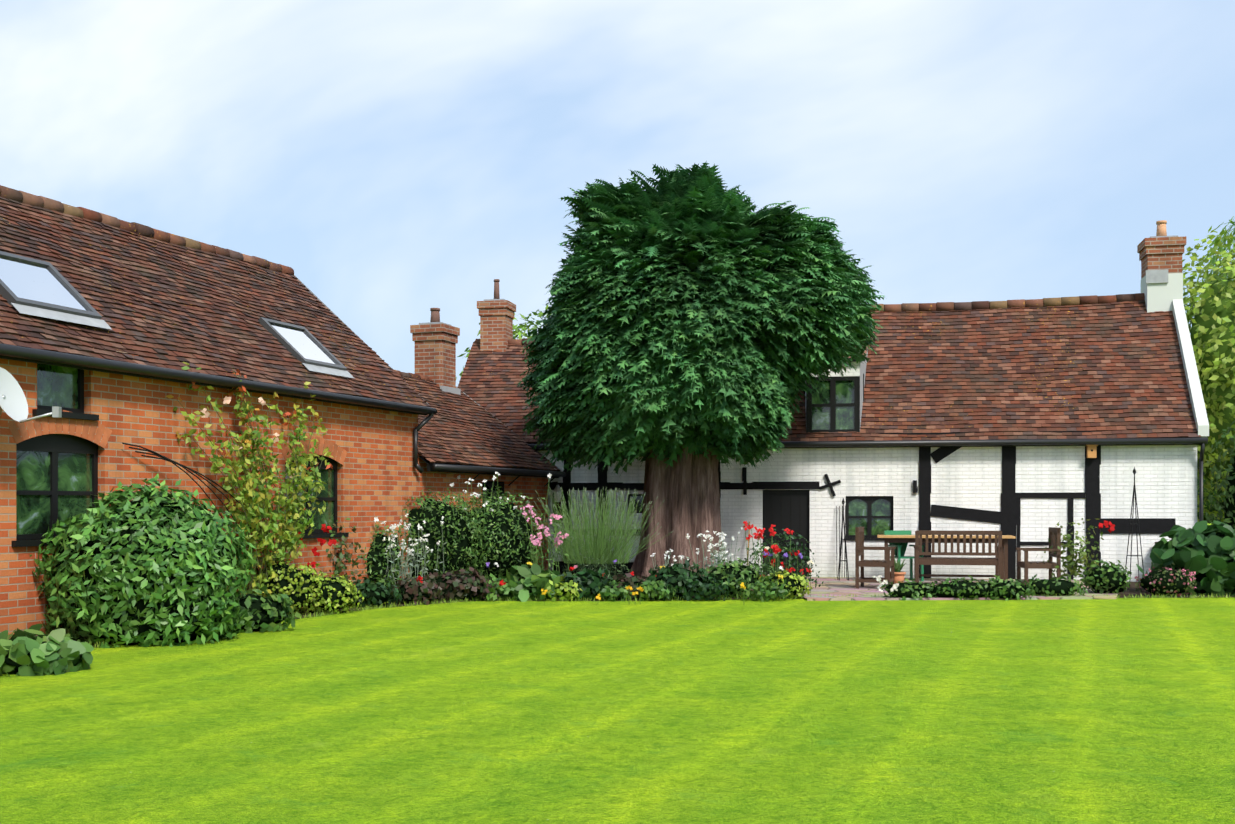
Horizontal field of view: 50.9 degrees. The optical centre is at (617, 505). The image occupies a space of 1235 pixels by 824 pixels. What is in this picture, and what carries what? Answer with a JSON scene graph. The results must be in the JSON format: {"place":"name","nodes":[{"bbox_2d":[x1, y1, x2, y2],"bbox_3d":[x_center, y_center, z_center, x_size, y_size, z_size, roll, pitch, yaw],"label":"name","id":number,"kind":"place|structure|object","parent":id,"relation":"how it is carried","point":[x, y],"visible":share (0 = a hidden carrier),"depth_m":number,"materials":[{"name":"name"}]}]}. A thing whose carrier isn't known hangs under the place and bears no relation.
{"place":"outdoors","nodes":[
{"label":"outdoors","id":0,"kind":"place"},
{"bbox_2d":[0,521,1234,823],"bbox_3d":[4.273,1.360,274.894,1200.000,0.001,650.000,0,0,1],"label":"lawn ground","id":1,"kind":"structure","parent":0,"point":[1054,711],"depth_m":8.27,"materials":[{"name":"green plant"}]},
{"bbox_2d":[0,185,436,638],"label":"brick house","id":2,"kind":"structure","parent":1,"relation":"on","point":[109,325],"depth_m":15.32,"materials":[{"name":"red brick"}]},
{"bbox_2d":[393,308,566,570],"bbox_3d":[-4.014,-1.215,23.135,4.550,5.150,5.322,0,0,20],"label":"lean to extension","id":3,"kind":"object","parent":1,"relation":"on","point":[464,436],"visible":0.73,"depth_m":23.57,"materials":[{"name":"red brick"}]},
{"bbox_2d":[456,305,550,378],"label":"tree","id":4,"kind":"object","parent":1,"relation":"on","point":[519,327],"visible":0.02,"depth_m":43.88,"materials":[{"name":"green plant"}]},
{"bbox_2d":[89,592,1230,647],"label":"lawn edge tufts","id":5,"kind":"object","parent":1,"relation":"on","point":[648,599],"visible":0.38,"depth_m":18.38,"materials":[{"name":"green plant"}]},
{"bbox_2d":[457,220,1208,581],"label":"house","id":6,"kind":"structure","parent":1,"relation":"on","point":[1027,422],"depth_m":23.97,"materials":[{"name":"white paint"}]},
{"bbox_2d":[1183,216,1234,331],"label":"willow tree","id":7,"kind":"object","parent":1,"relation":"on","point":[1223,240],"visible":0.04,"depth_m":29.49,"materials":[{"name":"green plant"}]},
{"bbox_2d":[0,0,1234,386],"label":"sky","id":8,"kind":"structure","parent":0,"point":[404,159],"materials":[{"name":"blue"}]},
{"bbox_2d":[72,576,1234,647],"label":"flower bed soil","id":9,"kind":"structure","parent":0,"point":[1131,590],"depth_m":19.03,"materials":[{"name":"brown soil"}]},
{"bbox_2d":[30,474,256,647],"bbox_3d":[-4.789,0.562,13.128,2.156,1.779,1.924,0,0,1],"label":"laurel bush","id":10,"kind":"object","parent":9,"relation":"on","point":[147,566],"visible":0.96,"depth_m":12.52,"materials":[{"name":"green plant"}]},
{"bbox_2d":[166,362,336,596],"bbox_3d":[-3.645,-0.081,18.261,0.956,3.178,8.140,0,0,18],"label":"climbing rose","id":11,"kind":"object","parent":9,"relation":"on","point":[256,507],"visible":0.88,"depth_m":15.69,"materials":[{"name":"green plant"}]},
{"bbox_2d":[0,472,823,676],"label":"border plants","id":12,"kind":"object","parent":9,"relation":"on","point":[488,548],"visible":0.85,"depth_m":18.66,"materials":[{"name":"green plant"}]},
{"bbox_2d":[517,161,883,580],"bbox_3d":[1.435,-2.175,22.017,6.256,7.070,4.616,0,0,1],"label":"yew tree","id":13,"kind":"object","parent":9,"relation":"on","point":[701,321],"visible":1,"depth_m":20.62,"materials":[{"name":"green plant"}]},
{"bbox_2d":[872,518,1234,600],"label":"bed plants","id":14,"kind":"object","parent":9,"relation":"on","point":[1198,558],"visible":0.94,"depth_m":19.34,"materials":[{"name":"green plant"}]},
{"bbox_2d":[1125,467,1143,587],"bbox_3d":[8.554,0.360,21.456,0.270,2.001,0.270,0,0,1],"label":"obelisk","id":15,"kind":"object","parent":9,"relation":"on","point":[1134,492],"visible":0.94,"depth_m":21.45,"materials":[{"name":"black paint"}]},
{"bbox_2d":[1182,226,1234,521],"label":"lime tree","id":16,"kind":"object","parent":9,"relation":"on","point":[1212,330],"visible":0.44,"depth_m":25.04,"materials":[{"name":"green plant"}]},
{"bbox_2d":[1203,419,1234,528],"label":"shrub","id":17,"kind":"object","parent":9,"relation":"on","point":[1227,505],"visible":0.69,"depth_m":23.88,"materials":[{"name":"green plant"}]},
{"bbox_2d":[803,577,1117,600],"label":"patio paving","id":18,"kind":"structure","parent":0,"point":[833,586],"depth_m":19.54,"materials":[{"name":"stone"}]},
{"bbox_2d":[726,506,845,577],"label":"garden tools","id":19,"kind":"object","parent":18,"relation":"on","point":[836,535],"visible":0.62,"depth_m":23.88,"materials":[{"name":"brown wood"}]},
{"bbox_2d":[837,498,848,579],"bbox_3d":[4.004,0.610,23.000,0.186,1.500,0.186,0,0,1],"label":"obelisk","id":20,"kind":"object","parent":18,"relation":"on","point":[843,522],"visible":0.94,"depth_m":22.98,"materials":[{"name":"black paint"}]},
{"bbox_2d":[855,527,895,588],"bbox_3d":[4.154,0.840,20.858,0.560,0.980,0.600,0,0,19],"label":"garden chair","id":21,"kind":"object","parent":18,"relation":"on","point":[887,563],"visible":0.9,"depth_m":20.67,"materials":[{"name":"brown wood"}]},
{"bbox_2d":[890,558,905,583],"bbox_3d":[4.553,1.083,21.204,0.382,0.494,0.306,0,0,1],"label":"terracotta pot","id":22,"kind":"object","parent":18,"relation":"on","point":[899,576],"visible":0.73,"depth_m":21.11,"materials":[{"name":"orange ceramic"}]},
{"bbox_2d":[884,530,924,580],"bbox_3d":[5.054,0.890,22.870,0.520,0.880,0.546,0,0,-14],"label":"plastic chair","id":23,"kind":"object","parent":18,"relation":"on","point":[899,551],"visible":0.69,"depth_m":23.05,"materials":[{"name":"green plastic"}]},
{"bbox_2d":[877,535,1015,580],"bbox_3d":[5.711,0.930,22.631,2.300,0.800,0.800,0,0,11],"label":"garden table","id":24,"kind":"object","parent":18,"relation":"on","point":[899,539],"visible":0.62,"depth_m":22.37,"materials":[{"name":"brown wood"}]},
{"bbox_2d":[914,530,1002,582],"bbox_3d":[5.689,0.875,21.707,1.410,0.910,0.580,0,0,11],"label":"garden bench","id":25,"kind":"object","parent":18,"relation":"on","point":[996,561],"visible":0.98,"depth_m":21.46,"materials":[{"name":"brown wood"}]},
{"bbox_2d":[1016,527,1060,584],"bbox_3d":[6.593,0.840,20.338,0.560,0.980,0.600,0,0,5],"label":"garden chair","id":26,"kind":"object","parent":18,"relation":"on","point":[1054,542],"visible":0.81,"depth_m":20.10,"materials":[{"name":"brown wood"}]},
{"bbox_2d":[1197,479,1221,522],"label":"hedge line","id":27,"kind":"object","parent":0,"point":[1212,503],"depth_m":63.44,"materials":[{"name":"green plant"}]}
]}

